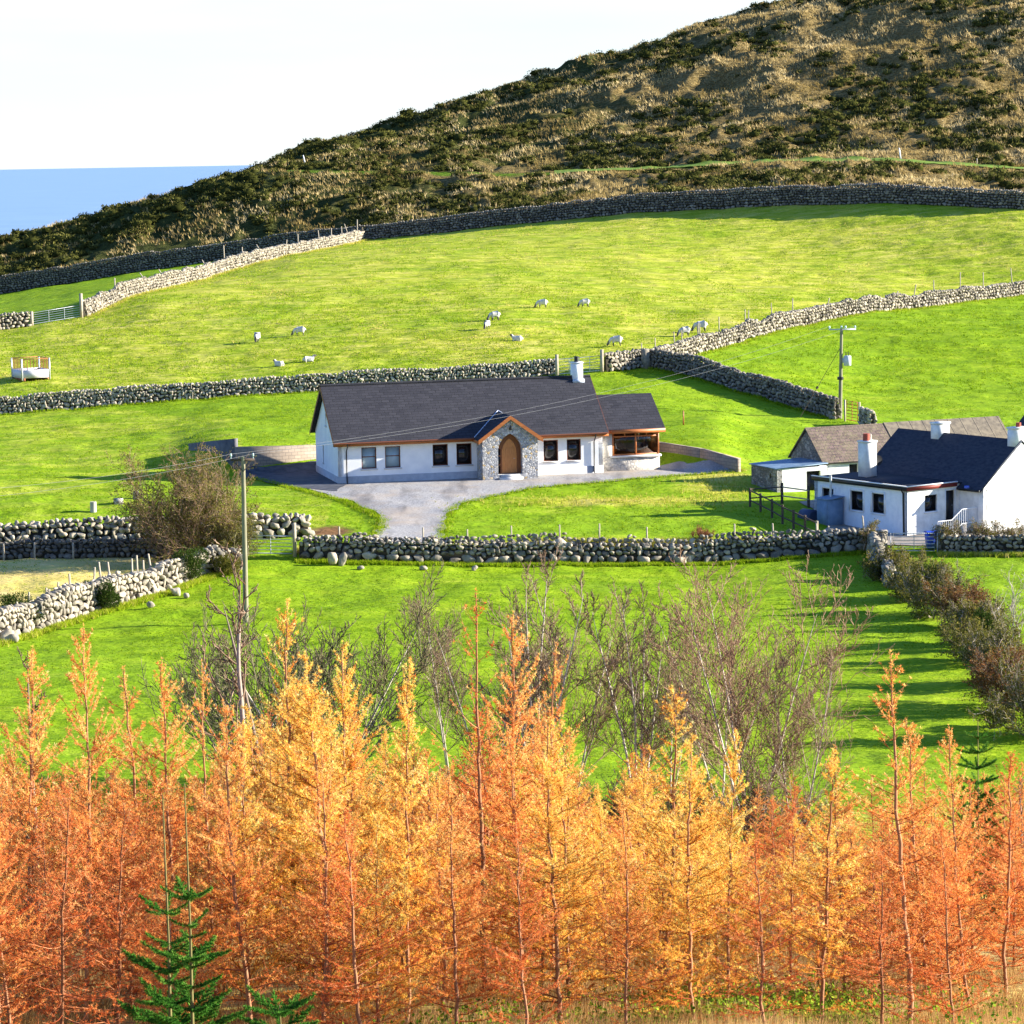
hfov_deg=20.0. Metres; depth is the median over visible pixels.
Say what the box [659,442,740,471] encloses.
retaining wall
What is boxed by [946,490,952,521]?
door
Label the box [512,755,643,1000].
larch tree
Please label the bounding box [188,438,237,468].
retaining wall
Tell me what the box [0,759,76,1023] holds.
larch tree
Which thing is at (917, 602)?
hedge shrub
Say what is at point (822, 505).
door
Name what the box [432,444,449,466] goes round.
window
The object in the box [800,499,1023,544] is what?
farmyard
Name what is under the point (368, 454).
window
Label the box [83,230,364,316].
stone wall
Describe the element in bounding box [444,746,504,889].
larch tree
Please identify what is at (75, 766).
larch tree
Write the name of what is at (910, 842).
larch tree
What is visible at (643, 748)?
larch tree
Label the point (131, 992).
larch tree
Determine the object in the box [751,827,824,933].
larch tree
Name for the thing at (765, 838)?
larch tree
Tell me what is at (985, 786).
larch tree
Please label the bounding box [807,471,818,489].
door
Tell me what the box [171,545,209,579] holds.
gorse bush
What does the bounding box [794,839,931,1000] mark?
larch tree
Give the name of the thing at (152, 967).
spruce tree
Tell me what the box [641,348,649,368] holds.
stone pillar
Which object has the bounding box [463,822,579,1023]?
larch tree
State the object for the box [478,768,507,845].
larch tree
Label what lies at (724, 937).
larch tree
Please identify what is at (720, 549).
stone wall
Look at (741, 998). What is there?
bramble leaves
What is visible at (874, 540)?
stone wall
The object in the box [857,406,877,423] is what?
stone wall
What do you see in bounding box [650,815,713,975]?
larch tree
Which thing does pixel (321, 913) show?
larch tree
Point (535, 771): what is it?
larch tree
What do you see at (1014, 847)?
larch tree
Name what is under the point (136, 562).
fence post
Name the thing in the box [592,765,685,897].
larch tree
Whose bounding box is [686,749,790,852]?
scrub bush
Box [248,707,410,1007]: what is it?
larch tree
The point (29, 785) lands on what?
larch tree
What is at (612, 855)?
larch tree
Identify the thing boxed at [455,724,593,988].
larch tree
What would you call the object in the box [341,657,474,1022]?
larch tree
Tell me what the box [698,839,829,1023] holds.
larch tree
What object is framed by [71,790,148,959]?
larch tree
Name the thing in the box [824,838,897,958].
larch tree
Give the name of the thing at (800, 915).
larch tree
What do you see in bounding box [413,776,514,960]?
larch tree
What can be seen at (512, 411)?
overhead wire
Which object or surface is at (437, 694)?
bare tree
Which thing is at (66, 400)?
stone wall
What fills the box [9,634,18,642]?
boulder
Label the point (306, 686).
larch tree
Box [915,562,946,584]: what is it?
gorse bush
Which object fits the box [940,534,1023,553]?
stone wall
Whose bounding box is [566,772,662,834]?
scrub bush
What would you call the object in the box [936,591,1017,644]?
hedge shrub
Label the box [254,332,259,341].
sheep
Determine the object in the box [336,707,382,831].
larch tree
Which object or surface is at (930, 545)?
wheelie bin
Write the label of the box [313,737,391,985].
larch tree
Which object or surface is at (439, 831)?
larch tree
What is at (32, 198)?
sea
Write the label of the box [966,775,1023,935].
larch tree
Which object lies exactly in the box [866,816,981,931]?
larch tree
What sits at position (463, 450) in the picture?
window
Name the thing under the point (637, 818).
larch tree
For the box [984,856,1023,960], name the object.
larch tree
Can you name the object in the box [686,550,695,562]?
boulder
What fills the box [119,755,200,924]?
larch tree
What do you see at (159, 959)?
larch tree
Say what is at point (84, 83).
sky
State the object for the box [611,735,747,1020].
larch tree
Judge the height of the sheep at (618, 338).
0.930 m
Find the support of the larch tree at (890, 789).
on the meadow
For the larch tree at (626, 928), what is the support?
on the meadow
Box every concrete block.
[90,501,96,512]
[113,498,122,504]
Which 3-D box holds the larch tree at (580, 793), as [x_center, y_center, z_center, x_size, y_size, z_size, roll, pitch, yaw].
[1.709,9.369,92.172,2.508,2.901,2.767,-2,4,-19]
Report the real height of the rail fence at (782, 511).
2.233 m
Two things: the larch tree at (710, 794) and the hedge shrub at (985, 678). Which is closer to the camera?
the larch tree at (710, 794)
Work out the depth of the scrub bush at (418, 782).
93.54 m
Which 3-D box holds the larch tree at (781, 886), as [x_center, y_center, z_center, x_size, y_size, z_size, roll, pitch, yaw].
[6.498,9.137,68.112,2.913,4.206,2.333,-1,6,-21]
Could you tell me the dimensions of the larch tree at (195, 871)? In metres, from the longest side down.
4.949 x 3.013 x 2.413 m
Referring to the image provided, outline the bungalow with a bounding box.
[309,356,664,483]
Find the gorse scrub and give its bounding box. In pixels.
[0,0,1023,277]
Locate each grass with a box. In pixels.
[0,205,1023,395]
[0,238,1023,646]
[0,832,1023,1023]
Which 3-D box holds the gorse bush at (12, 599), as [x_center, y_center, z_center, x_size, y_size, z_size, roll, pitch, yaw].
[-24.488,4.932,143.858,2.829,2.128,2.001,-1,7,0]
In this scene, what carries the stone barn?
on the meadow
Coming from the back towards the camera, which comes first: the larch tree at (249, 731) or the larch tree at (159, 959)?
the larch tree at (249, 731)
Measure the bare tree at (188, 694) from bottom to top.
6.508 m
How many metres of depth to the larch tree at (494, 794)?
88.79 m
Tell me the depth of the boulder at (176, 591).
152.89 m
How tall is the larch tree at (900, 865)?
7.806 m
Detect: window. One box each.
[361,447,377,470]
[384,446,401,469]
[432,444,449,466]
[456,443,472,465]
[543,440,559,462]
[566,439,582,461]
[612,432,658,455]
[820,485,834,496]
[849,488,863,512]
[870,491,885,515]
[924,494,938,513]
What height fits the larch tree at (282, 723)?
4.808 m
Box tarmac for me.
[239,461,345,490]
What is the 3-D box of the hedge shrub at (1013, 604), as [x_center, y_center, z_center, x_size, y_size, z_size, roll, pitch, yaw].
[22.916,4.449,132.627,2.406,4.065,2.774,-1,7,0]
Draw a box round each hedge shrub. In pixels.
[689,521,715,539]
[855,540,913,580]
[858,518,880,552]
[879,545,955,603]
[888,557,988,619]
[921,574,993,627]
[929,519,960,546]
[932,610,1023,663]
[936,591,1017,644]
[949,612,1023,673]
[950,517,995,536]
[961,643,1023,711]
[966,653,1023,740]
[973,518,1015,535]
[990,564,1023,638]
[996,516,1023,536]
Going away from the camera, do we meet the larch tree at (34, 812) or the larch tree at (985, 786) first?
the larch tree at (34, 812)
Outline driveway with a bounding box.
[307,460,733,544]
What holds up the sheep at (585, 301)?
on the meadow
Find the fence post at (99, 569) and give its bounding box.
[98,562,101,576]
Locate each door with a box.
[502,439,516,472]
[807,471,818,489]
[819,502,826,525]
[849,464,856,472]
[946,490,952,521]
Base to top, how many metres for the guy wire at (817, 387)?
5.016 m
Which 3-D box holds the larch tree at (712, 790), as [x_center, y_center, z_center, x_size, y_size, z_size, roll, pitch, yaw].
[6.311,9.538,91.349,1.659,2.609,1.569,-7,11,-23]
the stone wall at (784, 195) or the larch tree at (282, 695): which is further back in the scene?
the stone wall at (784, 195)
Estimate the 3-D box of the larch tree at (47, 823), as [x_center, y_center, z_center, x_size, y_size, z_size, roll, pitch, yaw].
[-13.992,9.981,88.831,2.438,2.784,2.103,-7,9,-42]
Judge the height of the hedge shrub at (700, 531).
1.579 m
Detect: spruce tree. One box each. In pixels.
[116,795,215,1023]
[144,782,249,1023]
[235,985,321,1023]
[939,730,1023,939]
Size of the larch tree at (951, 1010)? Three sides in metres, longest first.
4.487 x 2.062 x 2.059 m
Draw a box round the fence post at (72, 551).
[72,542,73,559]
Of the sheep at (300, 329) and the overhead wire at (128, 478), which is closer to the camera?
the overhead wire at (128, 478)
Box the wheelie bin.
[924,531,935,548]
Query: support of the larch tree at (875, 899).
on the meadow
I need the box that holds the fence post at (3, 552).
[2,543,4,560]
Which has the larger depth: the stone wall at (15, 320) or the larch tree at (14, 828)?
the stone wall at (15, 320)
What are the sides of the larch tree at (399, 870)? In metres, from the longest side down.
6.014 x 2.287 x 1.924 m
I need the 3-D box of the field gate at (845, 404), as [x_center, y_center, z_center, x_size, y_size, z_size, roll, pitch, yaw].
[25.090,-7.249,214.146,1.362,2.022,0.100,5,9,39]
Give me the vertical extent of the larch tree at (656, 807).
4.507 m
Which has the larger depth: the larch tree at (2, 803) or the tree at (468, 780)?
the tree at (468, 780)
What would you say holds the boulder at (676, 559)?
on the meadow
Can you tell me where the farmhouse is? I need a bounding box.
[811,421,1023,535]
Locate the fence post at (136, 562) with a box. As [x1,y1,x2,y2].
[136,555,137,570]
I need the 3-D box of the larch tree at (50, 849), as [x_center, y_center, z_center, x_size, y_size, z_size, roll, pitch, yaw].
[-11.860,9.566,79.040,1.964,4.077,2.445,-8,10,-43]
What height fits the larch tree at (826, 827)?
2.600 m
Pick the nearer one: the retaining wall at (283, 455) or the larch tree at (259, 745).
the larch tree at (259, 745)
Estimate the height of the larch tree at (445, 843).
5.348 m
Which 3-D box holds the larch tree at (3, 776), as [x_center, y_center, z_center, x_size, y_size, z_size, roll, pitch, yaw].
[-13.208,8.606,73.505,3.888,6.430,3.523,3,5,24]
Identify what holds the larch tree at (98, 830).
on the meadow
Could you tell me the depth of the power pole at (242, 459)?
144.29 m
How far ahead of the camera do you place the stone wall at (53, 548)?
164.27 m
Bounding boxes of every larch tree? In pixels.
[0,625,175,1023]
[0,646,114,1021]
[0,733,45,953]
[0,740,29,869]
[0,743,66,1015]
[0,743,98,1018]
[0,758,27,913]
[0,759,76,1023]
[0,775,28,934]
[0,776,38,987]
[0,778,135,1023]
[0,804,44,975]
[0,820,112,1023]
[0,821,76,1023]
[1,773,39,913]
[22,771,75,870]
[26,782,77,885]
[27,800,187,1023]
[38,795,63,873]
[39,766,160,983]
[41,780,185,1015]
[44,766,98,859]
[47,793,99,925]
[49,758,134,888]
[53,757,126,936]
[58,792,157,939]
[64,666,204,1008]
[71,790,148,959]
[71,815,188,1017]
[81,658,256,1014]
[91,761,147,836]
[102,778,147,853]
[105,836,255,1023]
[106,803,164,998]
[118,840,209,1017]
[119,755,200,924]
[123,786,156,859]
[125,770,183,878]
[135,787,216,888]
[135,802,243,996]
[145,700,341,1023]
[147,811,209,944]
[148,781,201,893]
[152,775,213,848]
[163,659,257,1010]
[175,758,265,969]
[176,791,216,856]
[188,793,272,990]
[189,719,302,1003]
[189,753,247,888]
[196,740,249,835]
[203,792,265,972]
[207,703,316,940]
[215,598,360,990]
[217,715,291,905]
[225,688,382,985]
[228,713,296,781]
[231,710,278,816]
[232,735,316,939]
[232,760,317,967]
[233,719,297,914]
[242,677,337,958]
[248,665,350,846]
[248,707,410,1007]
[249,650,404,1020]
[256,752,418,1023]
[260,806,436,1023]
[263,677,355,788]
[274,640,425,993]
[285,705,343,876]
[286,691,401,930]
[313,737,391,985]
[321,706,413,940]
[326,809,429,1023]
[329,764,372,914]
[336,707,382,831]
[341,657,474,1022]
[346,756,377,830]
[356,720,468,979]
[361,726,411,889]
[363,733,424,879]
[365,728,433,868]
[366,748,430,975]
[369,748,505,995]
[383,775,486,1002]
[383,775,533,1023]
[384,786,509,1010]
[388,784,448,914]
[401,707,541,977]
[413,586,544,993]
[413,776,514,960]
[417,609,587,979]
[417,769,476,847]
[423,758,469,864]
[423,801,510,936]
[428,766,465,841]
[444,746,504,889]
[450,760,578,978]
[452,707,531,921]
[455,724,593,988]
[462,717,639,1022]
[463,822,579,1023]
[467,756,520,868]
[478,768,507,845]
[483,714,611,976]
[484,642,592,995]
[486,729,601,949]
[488,712,576,892]
[496,767,534,838]
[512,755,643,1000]
[524,783,616,979]
[529,726,605,871]
[531,728,594,926]
[541,763,604,816]
[556,800,696,1023]
[565,774,614,905]
[565,789,652,990]
[570,782,617,841]
[579,815,631,933]
[583,783,620,872]
[586,769,677,951]
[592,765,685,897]
[593,685,754,999]
[594,835,709,996]
[598,759,689,906]
[603,753,656,860]
[606,766,678,964]
[609,773,660,841]
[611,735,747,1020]
[619,744,676,857]
[627,799,706,963]
[650,794,707,862]
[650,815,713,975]
[670,727,788,1006]
[670,825,717,949]
[673,798,776,992]
[677,789,738,872]
[679,812,719,924]
[692,798,743,888]
[693,777,728,837]
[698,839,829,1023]
[700,839,789,956]
[702,847,777,997]
[720,814,838,980]
[726,747,902,1021]
[737,832,771,917]
[738,784,778,858]
[741,799,797,879]
[741,842,812,965]
[747,795,809,870]
[751,786,827,860]
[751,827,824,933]
[763,813,818,896]
[770,835,824,945]
[777,770,814,838]
[777,856,866,987]
[778,650,982,1023]
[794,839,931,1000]
[796,744,902,1006]
[804,797,867,873]
[807,808,888,967]
[809,848,966,1023]
[822,801,869,870]
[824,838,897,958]
[828,829,870,906]
[836,717,990,993]
[836,821,904,893]
[836,852,910,948]
[848,829,991,986]
[855,775,887,845]
[856,819,924,971]
[857,821,922,915]
[862,781,923,855]
[865,804,993,997]
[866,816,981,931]
[883,724,1023,1014]
[887,812,928,906]
[894,799,937,874]
[895,770,952,848]
[896,820,1001,1023]
[907,790,969,866]
[908,778,1022,963]
[938,751,1023,997]
[941,826,984,923]
[959,771,1019,892]
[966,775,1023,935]
[966,827,1023,977]
[971,820,1023,965]
[975,810,1023,948]
[984,822,1023,899]
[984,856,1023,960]
[997,762,1023,821]
[1000,779,1023,842]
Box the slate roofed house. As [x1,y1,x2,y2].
[1019,416,1023,425]
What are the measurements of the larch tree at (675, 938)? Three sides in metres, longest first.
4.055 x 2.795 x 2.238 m
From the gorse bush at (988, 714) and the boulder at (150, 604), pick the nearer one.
the gorse bush at (988, 714)
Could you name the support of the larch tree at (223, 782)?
on the meadow
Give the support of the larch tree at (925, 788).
on the meadow
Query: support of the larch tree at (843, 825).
on the meadow
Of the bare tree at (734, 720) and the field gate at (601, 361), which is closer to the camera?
the bare tree at (734, 720)
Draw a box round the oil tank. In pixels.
[797,508,816,520]
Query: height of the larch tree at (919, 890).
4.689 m
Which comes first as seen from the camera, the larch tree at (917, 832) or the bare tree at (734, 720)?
the larch tree at (917, 832)
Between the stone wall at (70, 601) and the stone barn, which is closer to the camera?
the stone wall at (70, 601)
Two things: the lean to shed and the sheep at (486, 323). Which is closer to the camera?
the lean to shed
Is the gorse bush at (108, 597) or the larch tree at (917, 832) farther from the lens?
the gorse bush at (108, 597)
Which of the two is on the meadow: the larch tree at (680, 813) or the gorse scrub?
the larch tree at (680, 813)
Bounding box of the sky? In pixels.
[0,0,777,169]
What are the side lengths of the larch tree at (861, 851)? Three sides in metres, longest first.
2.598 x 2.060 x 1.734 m
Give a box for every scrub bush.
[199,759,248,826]
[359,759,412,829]
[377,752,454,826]
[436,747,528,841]
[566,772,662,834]
[591,761,703,845]
[647,751,750,842]
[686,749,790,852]
[737,763,833,854]
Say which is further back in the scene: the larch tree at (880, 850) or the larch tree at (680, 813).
the larch tree at (680, 813)
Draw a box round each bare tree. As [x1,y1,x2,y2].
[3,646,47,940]
[112,602,365,772]
[141,559,455,774]
[184,539,269,919]
[205,585,275,910]
[384,583,492,775]
[428,627,545,799]
[455,540,621,795]
[483,587,651,789]
[564,575,708,791]
[630,637,723,784]
[637,602,796,805]
[641,547,893,831]
[742,640,860,833]
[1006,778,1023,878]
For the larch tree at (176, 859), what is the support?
on the meadow
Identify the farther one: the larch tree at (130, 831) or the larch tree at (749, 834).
the larch tree at (749, 834)
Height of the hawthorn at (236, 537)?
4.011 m
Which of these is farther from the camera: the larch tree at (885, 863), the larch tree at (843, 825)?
the larch tree at (843, 825)
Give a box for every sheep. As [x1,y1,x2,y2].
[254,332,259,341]
[273,359,283,366]
[291,326,305,335]
[302,354,315,361]
[483,320,489,328]
[487,311,500,319]
[510,334,523,340]
[534,299,547,307]
[577,298,589,306]
[607,335,622,345]
[676,326,690,335]
[691,320,707,331]
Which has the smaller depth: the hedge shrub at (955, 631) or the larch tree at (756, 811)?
the larch tree at (756, 811)
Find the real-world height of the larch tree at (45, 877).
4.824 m
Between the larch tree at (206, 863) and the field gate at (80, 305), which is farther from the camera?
the field gate at (80, 305)
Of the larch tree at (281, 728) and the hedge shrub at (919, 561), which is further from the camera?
the hedge shrub at (919, 561)
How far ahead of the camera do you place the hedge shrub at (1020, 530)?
164.49 m
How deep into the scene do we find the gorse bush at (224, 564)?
158.61 m
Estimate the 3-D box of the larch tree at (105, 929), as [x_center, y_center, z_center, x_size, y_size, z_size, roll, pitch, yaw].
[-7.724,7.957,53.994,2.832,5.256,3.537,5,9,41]
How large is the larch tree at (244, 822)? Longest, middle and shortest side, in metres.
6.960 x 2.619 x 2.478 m
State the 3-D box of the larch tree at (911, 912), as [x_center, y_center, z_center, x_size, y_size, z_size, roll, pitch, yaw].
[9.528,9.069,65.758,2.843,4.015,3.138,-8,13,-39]
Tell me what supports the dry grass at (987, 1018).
on the meadow
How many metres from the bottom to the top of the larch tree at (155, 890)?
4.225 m
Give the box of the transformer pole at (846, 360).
[828,326,855,418]
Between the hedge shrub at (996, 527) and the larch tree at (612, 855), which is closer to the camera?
the larch tree at (612, 855)
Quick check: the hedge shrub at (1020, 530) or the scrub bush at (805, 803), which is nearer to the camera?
the scrub bush at (805, 803)
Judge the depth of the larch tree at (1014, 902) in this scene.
68.45 m
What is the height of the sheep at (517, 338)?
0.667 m
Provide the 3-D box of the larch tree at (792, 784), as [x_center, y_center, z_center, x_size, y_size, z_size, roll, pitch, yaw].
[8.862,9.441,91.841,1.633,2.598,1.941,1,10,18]
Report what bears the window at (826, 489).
in the farmhouse
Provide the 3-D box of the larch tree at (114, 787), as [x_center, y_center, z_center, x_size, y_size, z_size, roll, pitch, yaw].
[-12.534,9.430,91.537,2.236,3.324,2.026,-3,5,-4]
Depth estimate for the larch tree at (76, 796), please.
75.65 m
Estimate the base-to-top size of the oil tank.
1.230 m
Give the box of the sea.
[0,165,252,234]
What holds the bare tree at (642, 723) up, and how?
on the meadow
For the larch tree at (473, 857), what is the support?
on the meadow
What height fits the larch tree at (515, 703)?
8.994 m
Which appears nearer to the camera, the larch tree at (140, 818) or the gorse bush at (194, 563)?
the larch tree at (140, 818)
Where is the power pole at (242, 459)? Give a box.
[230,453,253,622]
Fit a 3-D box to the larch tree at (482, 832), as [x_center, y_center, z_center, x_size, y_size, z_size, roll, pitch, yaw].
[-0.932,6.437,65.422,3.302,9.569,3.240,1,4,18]
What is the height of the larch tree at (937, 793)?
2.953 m
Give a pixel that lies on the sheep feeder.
(21, 374)
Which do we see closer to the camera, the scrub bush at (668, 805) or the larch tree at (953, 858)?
the larch tree at (953, 858)
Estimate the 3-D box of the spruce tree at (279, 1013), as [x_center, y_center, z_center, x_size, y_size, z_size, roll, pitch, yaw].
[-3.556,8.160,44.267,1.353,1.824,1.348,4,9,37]
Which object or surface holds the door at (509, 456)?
in the bungalow
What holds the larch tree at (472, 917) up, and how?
on the meadow
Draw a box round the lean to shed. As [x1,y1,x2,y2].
[749,457,827,491]
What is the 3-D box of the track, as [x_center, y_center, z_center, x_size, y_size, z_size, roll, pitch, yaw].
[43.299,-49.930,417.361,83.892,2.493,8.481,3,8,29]
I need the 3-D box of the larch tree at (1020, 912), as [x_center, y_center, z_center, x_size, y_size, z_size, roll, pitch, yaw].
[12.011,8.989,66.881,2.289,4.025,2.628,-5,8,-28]
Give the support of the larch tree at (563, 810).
on the meadow
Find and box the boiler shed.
[815,475,844,525]
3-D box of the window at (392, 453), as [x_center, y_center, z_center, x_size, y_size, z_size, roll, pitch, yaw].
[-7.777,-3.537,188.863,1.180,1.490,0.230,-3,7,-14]
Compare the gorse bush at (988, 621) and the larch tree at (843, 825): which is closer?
the larch tree at (843, 825)
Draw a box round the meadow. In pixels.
[0,203,1023,1023]
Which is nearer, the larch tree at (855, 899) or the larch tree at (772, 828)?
the larch tree at (855, 899)
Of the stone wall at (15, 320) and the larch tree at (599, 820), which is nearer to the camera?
the larch tree at (599, 820)
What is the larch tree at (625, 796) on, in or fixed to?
on the meadow
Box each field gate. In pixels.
[30,293,82,325]
[247,523,296,556]
[555,349,603,375]
[844,400,859,420]
[890,533,937,550]
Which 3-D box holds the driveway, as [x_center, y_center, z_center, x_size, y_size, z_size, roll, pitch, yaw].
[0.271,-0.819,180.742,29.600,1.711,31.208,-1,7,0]
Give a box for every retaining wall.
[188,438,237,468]
[234,445,315,468]
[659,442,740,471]
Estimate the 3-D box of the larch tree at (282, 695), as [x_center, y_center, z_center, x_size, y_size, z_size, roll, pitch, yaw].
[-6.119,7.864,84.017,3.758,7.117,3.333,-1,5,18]
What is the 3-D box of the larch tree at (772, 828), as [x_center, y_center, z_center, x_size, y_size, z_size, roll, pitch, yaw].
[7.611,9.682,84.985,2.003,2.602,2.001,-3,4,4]
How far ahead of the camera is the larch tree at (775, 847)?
71.38 m
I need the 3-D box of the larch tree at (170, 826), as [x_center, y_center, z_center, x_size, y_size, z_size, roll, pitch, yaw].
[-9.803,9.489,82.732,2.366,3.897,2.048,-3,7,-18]
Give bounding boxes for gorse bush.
[0,590,45,623]
[94,577,121,609]
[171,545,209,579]
[208,554,240,574]
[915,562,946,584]
[971,606,994,634]
[976,703,1018,727]
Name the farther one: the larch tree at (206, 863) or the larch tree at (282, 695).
the larch tree at (282, 695)
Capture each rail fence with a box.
[749,488,817,531]
[751,483,809,507]
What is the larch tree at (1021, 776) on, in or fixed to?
on the meadow
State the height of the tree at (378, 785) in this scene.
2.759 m
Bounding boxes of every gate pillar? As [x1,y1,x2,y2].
[877,530,887,547]
[936,525,944,552]
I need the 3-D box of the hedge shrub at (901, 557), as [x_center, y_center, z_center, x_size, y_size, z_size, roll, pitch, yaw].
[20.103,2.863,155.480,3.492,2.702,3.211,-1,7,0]
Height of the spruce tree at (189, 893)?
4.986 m
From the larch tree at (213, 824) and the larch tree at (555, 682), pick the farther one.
the larch tree at (213, 824)
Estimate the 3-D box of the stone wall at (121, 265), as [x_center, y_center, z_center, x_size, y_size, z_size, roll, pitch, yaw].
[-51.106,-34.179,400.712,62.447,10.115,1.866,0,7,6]
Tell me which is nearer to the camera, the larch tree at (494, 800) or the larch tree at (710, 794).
the larch tree at (710, 794)
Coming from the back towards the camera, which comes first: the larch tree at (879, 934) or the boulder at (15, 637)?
the boulder at (15, 637)
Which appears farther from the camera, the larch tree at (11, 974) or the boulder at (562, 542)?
the boulder at (562, 542)
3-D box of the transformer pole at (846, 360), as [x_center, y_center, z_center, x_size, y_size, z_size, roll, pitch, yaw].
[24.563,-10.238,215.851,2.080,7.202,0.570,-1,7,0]
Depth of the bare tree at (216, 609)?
81.15 m
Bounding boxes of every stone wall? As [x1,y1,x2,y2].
[0,224,362,293]
[0,311,31,329]
[0,358,554,414]
[0,512,314,545]
[0,537,215,559]
[0,545,241,634]
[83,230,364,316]
[296,527,869,563]
[362,182,1023,238]
[604,348,652,371]
[650,348,841,419]
[652,280,1023,354]
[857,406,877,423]
[866,531,898,587]
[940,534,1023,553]
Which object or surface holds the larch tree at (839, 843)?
on the meadow
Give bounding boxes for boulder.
[0,628,13,640]
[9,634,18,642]
[146,601,154,607]
[170,588,180,595]
[328,552,337,564]
[338,552,346,565]
[554,537,567,549]
[674,556,685,563]
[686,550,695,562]
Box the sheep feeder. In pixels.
[11,356,50,380]
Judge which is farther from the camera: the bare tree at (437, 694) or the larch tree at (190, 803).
the bare tree at (437, 694)
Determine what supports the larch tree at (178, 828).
on the meadow
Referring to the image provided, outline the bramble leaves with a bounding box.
[71,953,1022,1023]
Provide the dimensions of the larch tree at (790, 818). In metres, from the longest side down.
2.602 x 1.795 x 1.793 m
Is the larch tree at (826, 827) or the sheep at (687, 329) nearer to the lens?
the larch tree at (826, 827)
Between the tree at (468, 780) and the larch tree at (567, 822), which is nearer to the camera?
the larch tree at (567, 822)
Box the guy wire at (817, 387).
[800,349,839,416]
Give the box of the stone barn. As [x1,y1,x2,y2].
[788,416,1006,474]
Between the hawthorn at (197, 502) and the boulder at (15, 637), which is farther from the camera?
the hawthorn at (197, 502)
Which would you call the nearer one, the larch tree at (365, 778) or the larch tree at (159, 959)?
the larch tree at (159, 959)
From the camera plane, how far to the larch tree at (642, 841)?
71.95 m
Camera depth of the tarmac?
193.62 m
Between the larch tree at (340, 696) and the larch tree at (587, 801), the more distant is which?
the larch tree at (587, 801)
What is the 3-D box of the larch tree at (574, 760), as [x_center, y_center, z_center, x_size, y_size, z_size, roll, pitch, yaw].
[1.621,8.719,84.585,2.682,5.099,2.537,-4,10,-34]
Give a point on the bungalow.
(596, 435)
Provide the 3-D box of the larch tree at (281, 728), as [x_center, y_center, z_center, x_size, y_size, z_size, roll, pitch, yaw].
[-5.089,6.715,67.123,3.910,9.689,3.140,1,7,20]
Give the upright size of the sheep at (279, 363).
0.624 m
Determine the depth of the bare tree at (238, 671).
80.32 m
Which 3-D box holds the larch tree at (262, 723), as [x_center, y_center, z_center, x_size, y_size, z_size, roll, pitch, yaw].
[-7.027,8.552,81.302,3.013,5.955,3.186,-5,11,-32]
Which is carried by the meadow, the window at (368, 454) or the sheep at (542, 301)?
the sheep at (542, 301)
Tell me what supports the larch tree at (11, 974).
on the meadow
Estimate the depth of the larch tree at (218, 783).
72.40 m
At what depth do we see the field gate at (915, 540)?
164.32 m
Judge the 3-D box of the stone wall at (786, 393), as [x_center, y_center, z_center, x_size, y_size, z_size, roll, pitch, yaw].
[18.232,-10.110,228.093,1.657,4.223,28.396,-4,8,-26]
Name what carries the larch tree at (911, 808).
on the meadow
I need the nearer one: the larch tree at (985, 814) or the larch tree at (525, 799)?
the larch tree at (985, 814)
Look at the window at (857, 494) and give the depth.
172.91 m
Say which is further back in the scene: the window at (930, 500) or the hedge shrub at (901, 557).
the window at (930, 500)
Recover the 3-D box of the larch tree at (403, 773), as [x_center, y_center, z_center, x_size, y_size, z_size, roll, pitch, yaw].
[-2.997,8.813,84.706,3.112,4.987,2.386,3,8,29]
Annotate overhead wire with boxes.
[1,454,249,495]
[4,454,229,487]
[235,329,820,453]
[254,327,850,453]
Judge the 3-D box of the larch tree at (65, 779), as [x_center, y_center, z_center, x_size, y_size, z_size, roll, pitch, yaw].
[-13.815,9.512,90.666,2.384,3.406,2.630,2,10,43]
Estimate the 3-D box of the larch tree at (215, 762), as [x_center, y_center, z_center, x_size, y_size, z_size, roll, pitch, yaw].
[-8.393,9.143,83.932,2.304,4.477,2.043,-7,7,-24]
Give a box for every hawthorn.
[101,438,260,563]
[187,499,274,556]
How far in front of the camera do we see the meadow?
204.66 m
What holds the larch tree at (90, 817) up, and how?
on the meadow
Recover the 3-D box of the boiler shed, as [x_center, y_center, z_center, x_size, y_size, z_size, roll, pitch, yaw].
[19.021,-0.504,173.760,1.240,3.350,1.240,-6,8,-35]
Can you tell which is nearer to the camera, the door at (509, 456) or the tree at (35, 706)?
the tree at (35, 706)
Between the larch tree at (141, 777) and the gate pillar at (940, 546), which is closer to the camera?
the larch tree at (141, 777)
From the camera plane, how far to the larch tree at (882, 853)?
77.78 m
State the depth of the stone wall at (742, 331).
274.53 m
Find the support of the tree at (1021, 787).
on the meadow
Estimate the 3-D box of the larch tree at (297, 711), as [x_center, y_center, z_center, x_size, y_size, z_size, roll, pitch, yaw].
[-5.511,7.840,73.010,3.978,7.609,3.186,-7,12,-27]
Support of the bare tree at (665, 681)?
on the meadow
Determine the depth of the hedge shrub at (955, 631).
129.46 m
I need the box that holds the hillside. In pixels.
[0,0,1023,274]
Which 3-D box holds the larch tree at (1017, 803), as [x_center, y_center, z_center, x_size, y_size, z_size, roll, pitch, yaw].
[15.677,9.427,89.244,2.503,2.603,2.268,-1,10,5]
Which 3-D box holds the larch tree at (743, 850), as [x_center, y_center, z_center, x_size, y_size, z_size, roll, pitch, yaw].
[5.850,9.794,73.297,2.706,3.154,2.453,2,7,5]
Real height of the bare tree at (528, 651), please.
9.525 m
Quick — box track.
[554,156,1022,173]
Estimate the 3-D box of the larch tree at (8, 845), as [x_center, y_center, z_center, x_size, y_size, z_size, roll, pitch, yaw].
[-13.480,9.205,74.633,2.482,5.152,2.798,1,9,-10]
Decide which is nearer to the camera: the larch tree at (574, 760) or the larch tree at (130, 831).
the larch tree at (130, 831)

